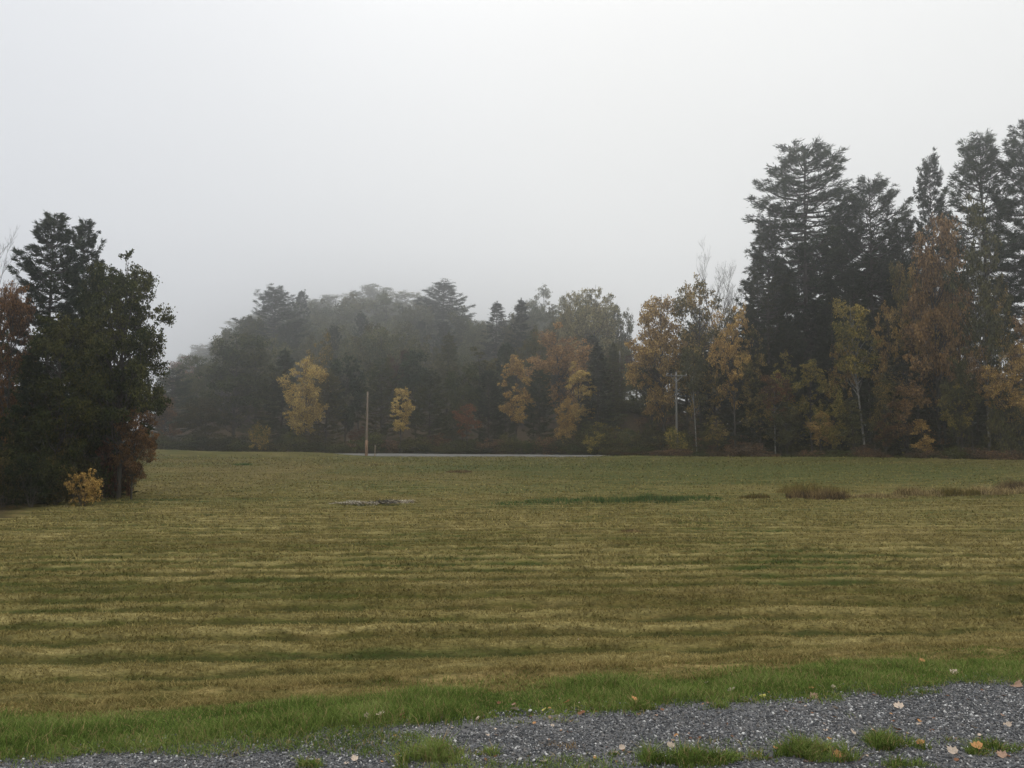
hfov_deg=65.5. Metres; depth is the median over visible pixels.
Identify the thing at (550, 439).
bush
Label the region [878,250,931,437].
evergreen tree
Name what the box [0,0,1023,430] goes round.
sky
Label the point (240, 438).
bush
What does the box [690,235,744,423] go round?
bare tree
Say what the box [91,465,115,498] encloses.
bush
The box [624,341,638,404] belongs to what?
maple tree
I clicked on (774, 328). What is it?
evergreen tree
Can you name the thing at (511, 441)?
bush
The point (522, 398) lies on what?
maple tree
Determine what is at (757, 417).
maple tree
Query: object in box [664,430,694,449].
bush
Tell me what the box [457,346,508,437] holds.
broadleaf tree
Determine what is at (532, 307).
broadleaf tree
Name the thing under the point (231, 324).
broadleaf tree
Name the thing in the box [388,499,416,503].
straw patch
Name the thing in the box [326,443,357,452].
bush
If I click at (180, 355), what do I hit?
broadleaf tree
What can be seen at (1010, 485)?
weed clump
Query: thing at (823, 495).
weed clump
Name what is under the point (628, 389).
broadleaf tree
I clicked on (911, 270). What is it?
maple tree
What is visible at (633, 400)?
broadleaf tree
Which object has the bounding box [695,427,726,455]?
bush
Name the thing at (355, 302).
broadleaf tree
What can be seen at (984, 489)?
weed clump
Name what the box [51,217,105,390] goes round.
pine tree
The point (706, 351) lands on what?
evergreen tree
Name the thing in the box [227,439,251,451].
bush
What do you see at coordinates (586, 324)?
broadleaf tree
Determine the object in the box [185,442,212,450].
bush
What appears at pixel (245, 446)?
bush
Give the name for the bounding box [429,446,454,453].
bush
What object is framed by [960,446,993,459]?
bramble bush
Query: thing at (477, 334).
broadleaf tree
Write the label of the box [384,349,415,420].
maple tree
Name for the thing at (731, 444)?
bush
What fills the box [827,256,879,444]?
evergreen tree
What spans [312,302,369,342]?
broadleaf tree
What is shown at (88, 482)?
bush
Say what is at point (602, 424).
bush
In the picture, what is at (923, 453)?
bramble bush
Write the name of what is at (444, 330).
evergreen tree
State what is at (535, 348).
evergreen tree
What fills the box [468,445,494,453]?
bush
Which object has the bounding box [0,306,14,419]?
oak tree
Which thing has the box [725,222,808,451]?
spruce tree
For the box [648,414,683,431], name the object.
bush
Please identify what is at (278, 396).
evergreen tree
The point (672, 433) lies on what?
bush
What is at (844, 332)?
birch tree
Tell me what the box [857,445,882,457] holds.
bramble bush
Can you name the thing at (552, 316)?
broadleaf tree
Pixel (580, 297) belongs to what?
broadleaf tree
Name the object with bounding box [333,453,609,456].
road
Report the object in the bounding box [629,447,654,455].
bramble bush
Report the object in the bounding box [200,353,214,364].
broadleaf tree
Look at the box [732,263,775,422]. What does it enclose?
evergreen tree
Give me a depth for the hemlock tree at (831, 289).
98.18 m
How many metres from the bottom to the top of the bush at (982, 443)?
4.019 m
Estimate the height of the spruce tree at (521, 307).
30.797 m
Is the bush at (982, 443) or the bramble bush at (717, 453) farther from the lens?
the bramble bush at (717, 453)
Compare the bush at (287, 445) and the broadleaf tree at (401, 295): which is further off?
the broadleaf tree at (401, 295)
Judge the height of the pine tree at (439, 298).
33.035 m
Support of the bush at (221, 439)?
on the ground at (378, 652)
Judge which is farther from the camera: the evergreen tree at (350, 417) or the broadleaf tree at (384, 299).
the broadleaf tree at (384, 299)
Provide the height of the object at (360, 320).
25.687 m
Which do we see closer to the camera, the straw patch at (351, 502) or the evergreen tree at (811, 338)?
the straw patch at (351, 502)
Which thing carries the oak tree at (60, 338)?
on the ground at (378, 652)
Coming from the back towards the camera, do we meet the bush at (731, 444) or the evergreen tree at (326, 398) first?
the evergreen tree at (326, 398)
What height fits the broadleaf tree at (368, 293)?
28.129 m
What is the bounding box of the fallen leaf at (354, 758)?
[351,755,358,764]
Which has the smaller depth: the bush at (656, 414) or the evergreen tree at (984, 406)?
the evergreen tree at (984, 406)
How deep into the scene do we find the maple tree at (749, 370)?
101.29 m
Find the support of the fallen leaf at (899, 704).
on the gravel drive
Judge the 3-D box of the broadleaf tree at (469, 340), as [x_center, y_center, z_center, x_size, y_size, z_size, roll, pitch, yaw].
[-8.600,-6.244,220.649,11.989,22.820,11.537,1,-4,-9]
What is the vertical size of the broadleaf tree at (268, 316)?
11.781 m
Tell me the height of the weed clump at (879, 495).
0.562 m
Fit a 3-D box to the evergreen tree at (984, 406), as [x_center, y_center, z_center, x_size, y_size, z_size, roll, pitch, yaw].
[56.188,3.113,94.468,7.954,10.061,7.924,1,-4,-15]
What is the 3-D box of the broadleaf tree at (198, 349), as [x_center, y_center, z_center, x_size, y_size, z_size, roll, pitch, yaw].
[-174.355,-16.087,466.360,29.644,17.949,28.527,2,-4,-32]
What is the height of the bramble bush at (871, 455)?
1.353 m
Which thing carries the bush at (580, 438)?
on the ground at (378, 652)
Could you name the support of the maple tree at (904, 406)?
on the ground at (378, 652)
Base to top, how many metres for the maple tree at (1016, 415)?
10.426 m
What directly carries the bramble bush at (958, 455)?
on the ground at (378, 652)
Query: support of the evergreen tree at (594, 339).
on the ground at (378, 652)
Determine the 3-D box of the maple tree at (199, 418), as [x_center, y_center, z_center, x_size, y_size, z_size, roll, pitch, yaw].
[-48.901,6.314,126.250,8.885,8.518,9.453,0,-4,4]
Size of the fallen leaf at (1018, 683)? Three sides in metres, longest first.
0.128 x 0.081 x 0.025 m
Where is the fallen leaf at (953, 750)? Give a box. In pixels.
[946,745,960,755]
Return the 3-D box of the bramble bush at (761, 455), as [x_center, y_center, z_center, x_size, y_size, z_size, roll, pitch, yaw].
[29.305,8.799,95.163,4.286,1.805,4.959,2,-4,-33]
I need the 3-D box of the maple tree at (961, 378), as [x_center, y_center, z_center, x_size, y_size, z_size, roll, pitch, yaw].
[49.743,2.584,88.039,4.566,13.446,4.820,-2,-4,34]
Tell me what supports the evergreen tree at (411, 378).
on the ground at (378, 652)
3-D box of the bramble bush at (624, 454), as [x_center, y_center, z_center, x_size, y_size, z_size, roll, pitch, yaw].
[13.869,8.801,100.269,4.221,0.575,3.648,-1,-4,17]
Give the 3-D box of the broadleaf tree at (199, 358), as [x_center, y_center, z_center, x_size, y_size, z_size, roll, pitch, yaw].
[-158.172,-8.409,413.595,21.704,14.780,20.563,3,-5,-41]
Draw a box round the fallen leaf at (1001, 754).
[996,750,1006,757]
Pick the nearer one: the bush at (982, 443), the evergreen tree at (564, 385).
the bush at (982, 443)
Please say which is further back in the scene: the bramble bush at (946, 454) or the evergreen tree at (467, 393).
the evergreen tree at (467, 393)
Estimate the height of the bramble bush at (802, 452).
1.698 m
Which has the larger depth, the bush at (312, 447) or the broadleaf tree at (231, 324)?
the broadleaf tree at (231, 324)
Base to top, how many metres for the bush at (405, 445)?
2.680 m
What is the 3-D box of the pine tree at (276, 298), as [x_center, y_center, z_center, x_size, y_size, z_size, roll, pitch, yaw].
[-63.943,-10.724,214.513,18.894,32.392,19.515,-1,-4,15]
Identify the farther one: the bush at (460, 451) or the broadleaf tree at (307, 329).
the broadleaf tree at (307, 329)
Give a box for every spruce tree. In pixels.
[289,289,313,379]
[476,301,508,377]
[498,298,541,426]
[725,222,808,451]
[908,147,952,419]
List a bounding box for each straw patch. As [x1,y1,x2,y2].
[329,500,391,505]
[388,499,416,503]
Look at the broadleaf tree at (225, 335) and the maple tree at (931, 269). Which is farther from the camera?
the broadleaf tree at (225, 335)
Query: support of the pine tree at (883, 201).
on the ground at (378, 652)
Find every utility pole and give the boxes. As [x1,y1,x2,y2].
[365,391,368,455]
[666,372,686,448]
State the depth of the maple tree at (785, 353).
99.75 m
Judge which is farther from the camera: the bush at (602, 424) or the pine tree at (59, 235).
the bush at (602, 424)
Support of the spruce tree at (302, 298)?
on the ground at (378, 652)
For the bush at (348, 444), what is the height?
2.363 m
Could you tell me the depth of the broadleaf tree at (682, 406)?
114.21 m
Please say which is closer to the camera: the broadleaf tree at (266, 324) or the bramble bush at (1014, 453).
the bramble bush at (1014, 453)
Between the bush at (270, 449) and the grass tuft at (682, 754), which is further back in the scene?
the bush at (270, 449)
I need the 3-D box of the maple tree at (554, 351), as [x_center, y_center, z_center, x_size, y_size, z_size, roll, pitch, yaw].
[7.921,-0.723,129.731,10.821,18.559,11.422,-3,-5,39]
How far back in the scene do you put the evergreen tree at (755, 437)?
101.47 m
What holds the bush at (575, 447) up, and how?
on the ground at (378, 652)
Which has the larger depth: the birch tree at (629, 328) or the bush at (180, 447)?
the birch tree at (629, 328)
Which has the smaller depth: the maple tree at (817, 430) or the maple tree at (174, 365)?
the maple tree at (817, 430)
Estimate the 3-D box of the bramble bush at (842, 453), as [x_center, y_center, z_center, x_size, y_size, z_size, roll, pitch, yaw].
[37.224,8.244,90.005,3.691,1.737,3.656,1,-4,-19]
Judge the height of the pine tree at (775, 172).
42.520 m
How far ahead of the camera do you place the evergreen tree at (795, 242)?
115.14 m
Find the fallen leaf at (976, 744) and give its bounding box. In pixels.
[969,741,991,750]
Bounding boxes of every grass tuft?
[288,751,330,767]
[385,724,501,767]
[512,708,578,724]
[539,740,577,749]
[600,733,744,767]
[611,692,660,711]
[698,695,735,709]
[702,743,777,761]
[763,726,872,763]
[847,684,941,698]
[856,723,957,751]
[868,750,939,767]
[959,734,1023,757]
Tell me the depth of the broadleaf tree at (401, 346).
155.09 m
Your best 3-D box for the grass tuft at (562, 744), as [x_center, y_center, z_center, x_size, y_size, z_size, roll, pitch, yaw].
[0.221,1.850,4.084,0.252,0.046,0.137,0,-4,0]
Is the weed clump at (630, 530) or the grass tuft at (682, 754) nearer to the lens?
the grass tuft at (682, 754)
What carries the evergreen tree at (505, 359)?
on the ground at (378, 652)
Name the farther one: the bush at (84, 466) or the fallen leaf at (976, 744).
the bush at (84, 466)
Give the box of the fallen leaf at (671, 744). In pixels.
[667,741,674,749]
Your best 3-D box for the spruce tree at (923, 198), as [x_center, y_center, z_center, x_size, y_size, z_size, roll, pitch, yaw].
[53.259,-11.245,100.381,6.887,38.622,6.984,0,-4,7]
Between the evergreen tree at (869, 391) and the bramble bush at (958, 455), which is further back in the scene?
the evergreen tree at (869, 391)
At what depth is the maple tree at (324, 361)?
137.73 m
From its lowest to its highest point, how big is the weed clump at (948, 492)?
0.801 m
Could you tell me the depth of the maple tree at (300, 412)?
121.86 m
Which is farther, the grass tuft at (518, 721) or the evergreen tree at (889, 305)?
the evergreen tree at (889, 305)
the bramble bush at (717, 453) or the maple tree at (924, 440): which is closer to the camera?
the maple tree at (924, 440)
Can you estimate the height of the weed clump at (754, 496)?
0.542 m
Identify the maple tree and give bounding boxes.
[0,279,37,499]
[95,436,142,497]
[108,407,159,499]
[144,394,183,439]
[155,356,212,423]
[169,397,234,449]
[247,421,271,451]
[275,356,328,443]
[301,329,336,441]
[347,426,369,452]
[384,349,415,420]
[389,388,414,452]
[451,404,481,453]
[497,354,536,440]
[523,321,592,436]
[553,396,579,453]
[565,361,597,431]
[622,294,689,443]
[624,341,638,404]
[668,272,738,436]
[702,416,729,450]
[706,301,753,445]
[733,324,766,444]
[740,392,780,448]
[766,349,796,454]
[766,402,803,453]
[790,358,830,450]
[805,411,835,450]
[814,373,847,452]
[825,339,858,449]
[837,398,866,450]
[867,371,902,454]
[869,300,907,452]
[873,411,899,453]
[880,257,921,420]
[886,372,920,456]
[898,261,943,434]
[900,300,938,449]
[902,213,974,450]
[910,419,935,452]
[931,271,983,434]
[937,346,984,449]
[938,381,976,450]
[952,320,991,458]
[972,282,1015,443]
[979,339,1023,451]
[984,391,1023,456]
[995,373,1023,452]
[1003,309,1023,391]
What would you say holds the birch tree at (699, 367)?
on the ground at (378, 652)
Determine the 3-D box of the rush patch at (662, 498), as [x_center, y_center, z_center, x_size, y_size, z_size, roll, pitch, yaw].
[7.421,5.777,40.988,4.254,0.691,3.479,0,-4,0]
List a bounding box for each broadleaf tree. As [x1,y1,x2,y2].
[176,351,203,363]
[188,341,213,356]
[190,353,209,367]
[199,329,242,410]
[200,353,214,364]
[221,321,244,331]
[223,315,272,419]
[230,341,269,424]
[253,323,276,372]
[257,334,293,432]
[262,312,289,320]
[271,302,313,378]
[288,298,333,338]
[290,332,327,403]
[295,335,328,392]
[306,294,366,322]
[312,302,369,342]
[314,321,354,389]
[328,325,363,410]
[338,291,371,333]
[338,328,377,430]
[350,283,395,303]
[350,335,386,415]
[353,311,373,321]
[353,326,397,435]
[356,321,391,429]
[357,298,393,315]
[360,290,408,333]
[378,333,420,435]
[387,289,424,313]
[390,321,423,402]
[392,300,440,351]
[401,301,414,318]
[411,300,434,319]
[413,334,457,414]
[438,348,476,407]
[439,305,480,373]
[457,317,491,359]
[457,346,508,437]
[461,321,499,376]
[465,320,495,326]
[486,356,528,438]
[496,312,526,381]
[500,338,531,391]
[508,300,547,323]
[515,298,549,376]
[520,327,558,421]
[529,284,561,333]
[537,305,575,344]
[555,290,598,385]
[588,344,627,396]
[601,355,623,400]
[607,341,630,399]
[623,371,647,394]
[628,355,668,428]
[664,328,707,435]
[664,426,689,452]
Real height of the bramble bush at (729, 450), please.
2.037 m
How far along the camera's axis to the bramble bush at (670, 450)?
97.12 m
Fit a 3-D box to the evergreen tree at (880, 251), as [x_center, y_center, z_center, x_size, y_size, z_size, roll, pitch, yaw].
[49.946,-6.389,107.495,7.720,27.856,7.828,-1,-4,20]
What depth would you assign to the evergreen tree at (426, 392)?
122.46 m
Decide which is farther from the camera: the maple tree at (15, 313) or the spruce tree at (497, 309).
the spruce tree at (497, 309)
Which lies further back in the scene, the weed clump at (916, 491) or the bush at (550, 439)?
the bush at (550, 439)
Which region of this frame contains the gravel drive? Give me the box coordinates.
[0,677,1023,767]
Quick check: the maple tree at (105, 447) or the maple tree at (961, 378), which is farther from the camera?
the maple tree at (961, 378)
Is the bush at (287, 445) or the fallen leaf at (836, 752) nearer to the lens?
the fallen leaf at (836, 752)
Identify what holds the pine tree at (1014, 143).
on the ground at (378, 652)
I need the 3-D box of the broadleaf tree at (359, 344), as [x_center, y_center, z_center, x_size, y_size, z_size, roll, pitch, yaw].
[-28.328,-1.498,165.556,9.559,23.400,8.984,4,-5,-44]
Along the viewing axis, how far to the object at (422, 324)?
238.05 m
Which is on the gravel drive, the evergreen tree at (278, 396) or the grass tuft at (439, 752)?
the grass tuft at (439, 752)
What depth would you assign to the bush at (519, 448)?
114.08 m
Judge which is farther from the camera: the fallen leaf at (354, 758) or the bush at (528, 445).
the bush at (528, 445)
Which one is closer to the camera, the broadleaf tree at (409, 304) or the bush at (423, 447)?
the bush at (423, 447)
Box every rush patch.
[491,501,537,505]
[521,496,581,504]
[567,495,656,504]
[620,490,695,503]
[677,493,728,500]
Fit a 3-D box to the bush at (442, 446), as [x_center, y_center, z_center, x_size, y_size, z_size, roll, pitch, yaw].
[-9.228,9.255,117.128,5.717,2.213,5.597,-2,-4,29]
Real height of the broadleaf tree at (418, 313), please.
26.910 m
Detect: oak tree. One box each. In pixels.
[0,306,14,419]
[3,312,113,500]
[65,258,131,462]
[69,248,177,498]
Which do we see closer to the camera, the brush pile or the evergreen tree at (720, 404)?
the brush pile
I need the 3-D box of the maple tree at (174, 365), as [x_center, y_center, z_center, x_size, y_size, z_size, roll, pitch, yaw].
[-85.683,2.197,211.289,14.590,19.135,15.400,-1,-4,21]
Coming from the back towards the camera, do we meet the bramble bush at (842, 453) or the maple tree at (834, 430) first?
the maple tree at (834, 430)
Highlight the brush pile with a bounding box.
[366,498,399,505]
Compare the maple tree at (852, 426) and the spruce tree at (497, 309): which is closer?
the maple tree at (852, 426)
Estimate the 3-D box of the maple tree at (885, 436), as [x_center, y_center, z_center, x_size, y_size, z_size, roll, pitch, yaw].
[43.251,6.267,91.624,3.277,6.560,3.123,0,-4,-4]
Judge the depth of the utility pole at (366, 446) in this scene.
106.44 m
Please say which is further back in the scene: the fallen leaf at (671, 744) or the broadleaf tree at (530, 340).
the broadleaf tree at (530, 340)
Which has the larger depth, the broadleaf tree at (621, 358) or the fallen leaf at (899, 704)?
the broadleaf tree at (621, 358)
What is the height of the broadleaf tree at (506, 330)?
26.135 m
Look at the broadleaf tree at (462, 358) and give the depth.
169.06 m
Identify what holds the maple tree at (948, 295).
on the ground at (378, 652)
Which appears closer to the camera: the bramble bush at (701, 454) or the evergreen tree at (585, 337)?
the bramble bush at (701, 454)
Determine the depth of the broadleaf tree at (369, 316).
380.24 m
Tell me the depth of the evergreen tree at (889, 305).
95.31 m
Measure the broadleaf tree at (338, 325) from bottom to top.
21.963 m
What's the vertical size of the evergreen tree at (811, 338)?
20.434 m
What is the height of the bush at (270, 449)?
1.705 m
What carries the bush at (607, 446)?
on the ground at (378, 652)
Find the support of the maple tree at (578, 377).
on the ground at (378, 652)
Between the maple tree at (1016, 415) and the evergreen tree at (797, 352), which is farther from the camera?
the evergreen tree at (797, 352)
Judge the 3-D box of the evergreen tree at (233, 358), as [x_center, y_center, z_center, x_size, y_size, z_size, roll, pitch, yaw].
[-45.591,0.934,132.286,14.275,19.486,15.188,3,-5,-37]
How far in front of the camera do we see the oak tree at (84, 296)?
45.13 m
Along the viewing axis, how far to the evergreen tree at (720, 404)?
116.67 m
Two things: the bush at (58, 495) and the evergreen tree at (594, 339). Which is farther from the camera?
the evergreen tree at (594, 339)
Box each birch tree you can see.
[555,291,585,404]
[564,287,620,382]
[605,303,633,370]
[680,347,707,453]
[757,373,794,453]
[829,297,882,452]
[941,191,1013,458]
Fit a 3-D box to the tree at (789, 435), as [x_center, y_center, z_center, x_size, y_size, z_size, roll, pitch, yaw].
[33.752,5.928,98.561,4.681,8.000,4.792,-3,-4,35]
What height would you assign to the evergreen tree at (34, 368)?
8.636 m
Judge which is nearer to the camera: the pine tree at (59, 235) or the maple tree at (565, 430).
the pine tree at (59, 235)
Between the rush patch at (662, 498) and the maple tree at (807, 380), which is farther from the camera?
the maple tree at (807, 380)
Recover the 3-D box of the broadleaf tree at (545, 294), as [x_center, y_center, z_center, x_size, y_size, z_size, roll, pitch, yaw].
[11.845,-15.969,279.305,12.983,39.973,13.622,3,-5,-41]
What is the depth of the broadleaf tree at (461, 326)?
230.04 m
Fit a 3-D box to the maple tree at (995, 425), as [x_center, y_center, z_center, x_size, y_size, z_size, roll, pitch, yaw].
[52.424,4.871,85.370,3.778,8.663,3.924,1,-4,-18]
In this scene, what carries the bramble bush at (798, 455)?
on the ground at (378, 652)
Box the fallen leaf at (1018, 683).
[1010,680,1022,686]
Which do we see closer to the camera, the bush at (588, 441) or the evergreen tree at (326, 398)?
the bush at (588, 441)
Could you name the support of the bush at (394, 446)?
on the ground at (378, 652)
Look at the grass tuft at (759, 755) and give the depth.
3.93 m
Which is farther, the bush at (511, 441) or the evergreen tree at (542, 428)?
the evergreen tree at (542, 428)
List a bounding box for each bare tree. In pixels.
[0,226,19,343]
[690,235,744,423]
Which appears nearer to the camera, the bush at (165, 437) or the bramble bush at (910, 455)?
the bramble bush at (910, 455)
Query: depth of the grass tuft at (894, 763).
3.84 m
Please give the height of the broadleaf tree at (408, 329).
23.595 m
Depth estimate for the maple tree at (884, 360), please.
94.22 m
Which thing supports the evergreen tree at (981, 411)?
on the ground at (378, 652)
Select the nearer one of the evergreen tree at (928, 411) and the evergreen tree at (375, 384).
the evergreen tree at (928, 411)
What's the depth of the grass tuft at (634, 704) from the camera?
4.65 m
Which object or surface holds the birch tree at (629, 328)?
on the ground at (378, 652)
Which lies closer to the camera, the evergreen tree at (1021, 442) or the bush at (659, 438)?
the evergreen tree at (1021, 442)
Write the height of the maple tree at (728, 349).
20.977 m
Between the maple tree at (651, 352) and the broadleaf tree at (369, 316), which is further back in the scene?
the broadleaf tree at (369, 316)
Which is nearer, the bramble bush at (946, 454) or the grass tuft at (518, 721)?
the grass tuft at (518, 721)
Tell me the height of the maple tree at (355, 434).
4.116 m
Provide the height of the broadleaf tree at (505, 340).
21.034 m
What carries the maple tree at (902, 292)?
on the ground at (378, 652)
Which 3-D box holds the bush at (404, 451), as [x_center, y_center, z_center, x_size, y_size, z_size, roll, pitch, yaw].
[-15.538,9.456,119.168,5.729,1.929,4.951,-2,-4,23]
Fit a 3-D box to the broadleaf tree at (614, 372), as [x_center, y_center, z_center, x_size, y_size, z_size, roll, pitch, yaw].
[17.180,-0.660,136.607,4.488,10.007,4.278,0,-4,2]
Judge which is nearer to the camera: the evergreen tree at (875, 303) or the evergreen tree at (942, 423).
the evergreen tree at (942, 423)
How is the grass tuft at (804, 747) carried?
on the gravel drive
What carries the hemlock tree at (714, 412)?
on the ground at (378, 652)
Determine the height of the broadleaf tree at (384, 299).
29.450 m
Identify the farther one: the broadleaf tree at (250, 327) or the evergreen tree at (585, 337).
the broadleaf tree at (250, 327)
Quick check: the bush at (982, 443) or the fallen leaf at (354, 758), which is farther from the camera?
the bush at (982, 443)
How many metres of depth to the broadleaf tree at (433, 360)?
180.75 m
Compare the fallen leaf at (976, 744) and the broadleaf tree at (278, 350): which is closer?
the fallen leaf at (976, 744)
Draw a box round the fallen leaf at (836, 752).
[833,749,841,761]
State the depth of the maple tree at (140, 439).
42.05 m
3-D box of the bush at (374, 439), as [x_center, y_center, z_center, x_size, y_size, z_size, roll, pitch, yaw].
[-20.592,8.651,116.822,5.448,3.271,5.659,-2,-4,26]
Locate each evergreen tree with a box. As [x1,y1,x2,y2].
[0,345,67,505]
[64,367,124,494]
[84,421,137,496]
[149,368,196,439]
[174,354,219,429]
[190,331,286,437]
[200,345,213,364]
[229,343,285,439]
[249,348,311,447]
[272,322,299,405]
[306,368,348,443]
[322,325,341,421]
[328,352,368,444]
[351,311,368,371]
[357,357,405,442]
[388,350,436,438]
[408,368,451,443]
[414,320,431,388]
[421,332,474,442]
[434,320,456,399]
[444,364,480,439]
[469,369,506,445]
[487,342,522,440]
[513,325,549,438]
[522,369,564,445]
[551,344,571,423]
[557,346,577,411]
[577,333,592,396]
[583,335,605,404]
[599,342,628,414]
[673,320,708,409]
[692,358,740,438]
[713,328,748,445]
[725,302,779,444]
[729,341,788,454]
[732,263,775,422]
[760,274,815,437]
[760,297,794,394]
[766,322,817,453]
[778,300,830,441]
[780,232,818,363]
[793,345,847,452]
[795,230,843,438]
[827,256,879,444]
[843,342,903,456]
[858,259,887,414]
[863,236,897,426]
[865,299,910,457]
[873,346,934,456]
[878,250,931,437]
[912,351,946,445]
[917,376,975,451]
[950,388,1002,457]
[964,372,1007,439]
[974,390,1023,454]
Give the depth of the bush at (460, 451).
115.46 m
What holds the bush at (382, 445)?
on the ground at (378, 652)
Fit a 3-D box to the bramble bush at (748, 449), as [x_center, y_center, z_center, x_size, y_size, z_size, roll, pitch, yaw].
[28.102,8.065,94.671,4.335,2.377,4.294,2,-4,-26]
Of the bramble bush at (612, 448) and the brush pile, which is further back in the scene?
the bramble bush at (612, 448)
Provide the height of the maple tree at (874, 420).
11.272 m
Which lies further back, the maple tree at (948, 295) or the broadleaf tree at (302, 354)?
the broadleaf tree at (302, 354)
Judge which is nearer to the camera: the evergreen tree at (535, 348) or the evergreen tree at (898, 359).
the evergreen tree at (898, 359)
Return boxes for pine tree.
[0,211,89,434]
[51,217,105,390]
[231,283,310,362]
[410,278,476,352]
[741,136,866,399]
[815,188,883,424]
[823,172,917,428]
[869,207,937,363]
[930,128,1023,410]
[981,119,1023,363]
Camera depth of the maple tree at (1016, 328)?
87.38 m
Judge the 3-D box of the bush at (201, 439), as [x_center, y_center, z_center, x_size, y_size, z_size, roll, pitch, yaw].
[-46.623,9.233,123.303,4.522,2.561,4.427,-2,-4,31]
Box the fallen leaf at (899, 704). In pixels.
[893,701,903,708]
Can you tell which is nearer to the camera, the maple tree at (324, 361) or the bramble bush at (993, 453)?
the bramble bush at (993, 453)
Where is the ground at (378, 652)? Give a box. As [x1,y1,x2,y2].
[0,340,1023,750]
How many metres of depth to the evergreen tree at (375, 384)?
131.70 m
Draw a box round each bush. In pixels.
[31,454,80,504]
[48,433,100,501]
[64,468,103,505]
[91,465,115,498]
[146,436,169,448]
[149,432,174,448]
[166,441,192,449]
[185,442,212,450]
[195,436,218,450]
[206,435,240,451]
[215,436,251,451]
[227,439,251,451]
[236,442,256,451]
[254,442,278,451]
[267,443,285,451]
[275,431,307,451]
[292,443,308,451]
[306,442,329,452]
[315,440,353,452]
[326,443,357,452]
[343,439,364,452]
[348,432,387,452]
[371,439,399,452]
[387,441,413,452]
[391,442,419,452]
[397,437,435,453]
[417,444,433,453]
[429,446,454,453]
[435,439,465,453]
[446,446,481,453]
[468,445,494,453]
[475,439,506,453]
[496,432,521,453]
[501,440,529,453]
[521,439,544,453]
[528,437,557,454]
[534,436,564,452]
[548,435,574,454]
[560,443,597,454]
[570,421,615,454]
[572,433,592,454]
[581,431,606,454]
[587,442,631,454]
[589,421,619,433]
[593,419,626,432]
[601,446,628,455]
[606,452,633,455]
[614,429,636,446]
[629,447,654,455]
[635,449,658,455]
[639,424,670,453]
[643,407,674,418]
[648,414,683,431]
[653,447,694,455]
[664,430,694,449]
[667,441,698,455]
[668,450,693,455]
[692,451,713,456]
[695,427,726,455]
[705,451,740,456]
[722,435,754,454]
[723,447,742,456]
[728,443,766,456]
[738,451,776,456]
[742,451,780,456]
[775,454,802,456]
[778,441,802,455]
[794,449,817,456]
[796,450,825,456]
[804,451,838,456]
[827,448,843,456]
[829,449,854,456]
[841,447,880,456]
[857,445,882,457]
[857,451,893,457]
[873,432,894,454]
[902,449,949,458]
[902,450,941,457]
[926,424,954,450]
[937,451,963,458]
[941,446,974,458]
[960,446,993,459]
[974,434,999,458]
[983,450,1022,459]
[1002,449,1023,459]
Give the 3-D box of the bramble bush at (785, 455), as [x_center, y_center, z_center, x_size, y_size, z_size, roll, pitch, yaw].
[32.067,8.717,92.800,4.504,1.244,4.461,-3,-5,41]
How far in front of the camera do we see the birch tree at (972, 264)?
87.38 m
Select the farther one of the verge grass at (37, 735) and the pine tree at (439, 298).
the pine tree at (439, 298)
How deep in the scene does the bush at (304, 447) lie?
118.83 m
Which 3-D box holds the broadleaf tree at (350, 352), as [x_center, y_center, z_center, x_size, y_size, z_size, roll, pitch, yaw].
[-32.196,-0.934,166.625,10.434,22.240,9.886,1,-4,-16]
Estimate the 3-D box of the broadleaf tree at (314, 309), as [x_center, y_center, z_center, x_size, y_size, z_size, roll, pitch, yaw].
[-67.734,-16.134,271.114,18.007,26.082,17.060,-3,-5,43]
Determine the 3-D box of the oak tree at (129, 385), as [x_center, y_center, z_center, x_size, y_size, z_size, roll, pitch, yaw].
[-21.059,-0.617,42.893,5.449,13.559,5.306,3,-4,-36]
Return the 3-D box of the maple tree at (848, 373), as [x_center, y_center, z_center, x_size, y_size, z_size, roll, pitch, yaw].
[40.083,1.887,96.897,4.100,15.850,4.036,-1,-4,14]
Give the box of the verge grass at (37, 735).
[0,645,1023,767]
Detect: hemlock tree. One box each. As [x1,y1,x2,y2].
[575,342,619,435]
[689,342,738,454]
[801,279,866,454]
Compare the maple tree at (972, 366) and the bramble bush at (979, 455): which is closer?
the bramble bush at (979, 455)
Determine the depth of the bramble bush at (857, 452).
88.67 m
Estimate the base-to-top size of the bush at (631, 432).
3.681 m
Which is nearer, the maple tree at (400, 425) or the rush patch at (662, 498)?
the rush patch at (662, 498)
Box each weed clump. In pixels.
[446,469,471,472]
[621,529,639,532]
[739,493,770,498]
[775,479,848,493]
[784,485,854,499]
[851,492,908,498]
[892,484,944,496]
[927,485,979,496]
[959,484,1018,495]
[995,478,1023,491]
[1010,486,1023,493]
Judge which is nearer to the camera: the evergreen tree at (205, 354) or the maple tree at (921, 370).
the maple tree at (921, 370)
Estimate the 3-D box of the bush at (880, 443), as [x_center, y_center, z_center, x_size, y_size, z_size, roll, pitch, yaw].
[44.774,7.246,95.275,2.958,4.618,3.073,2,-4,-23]

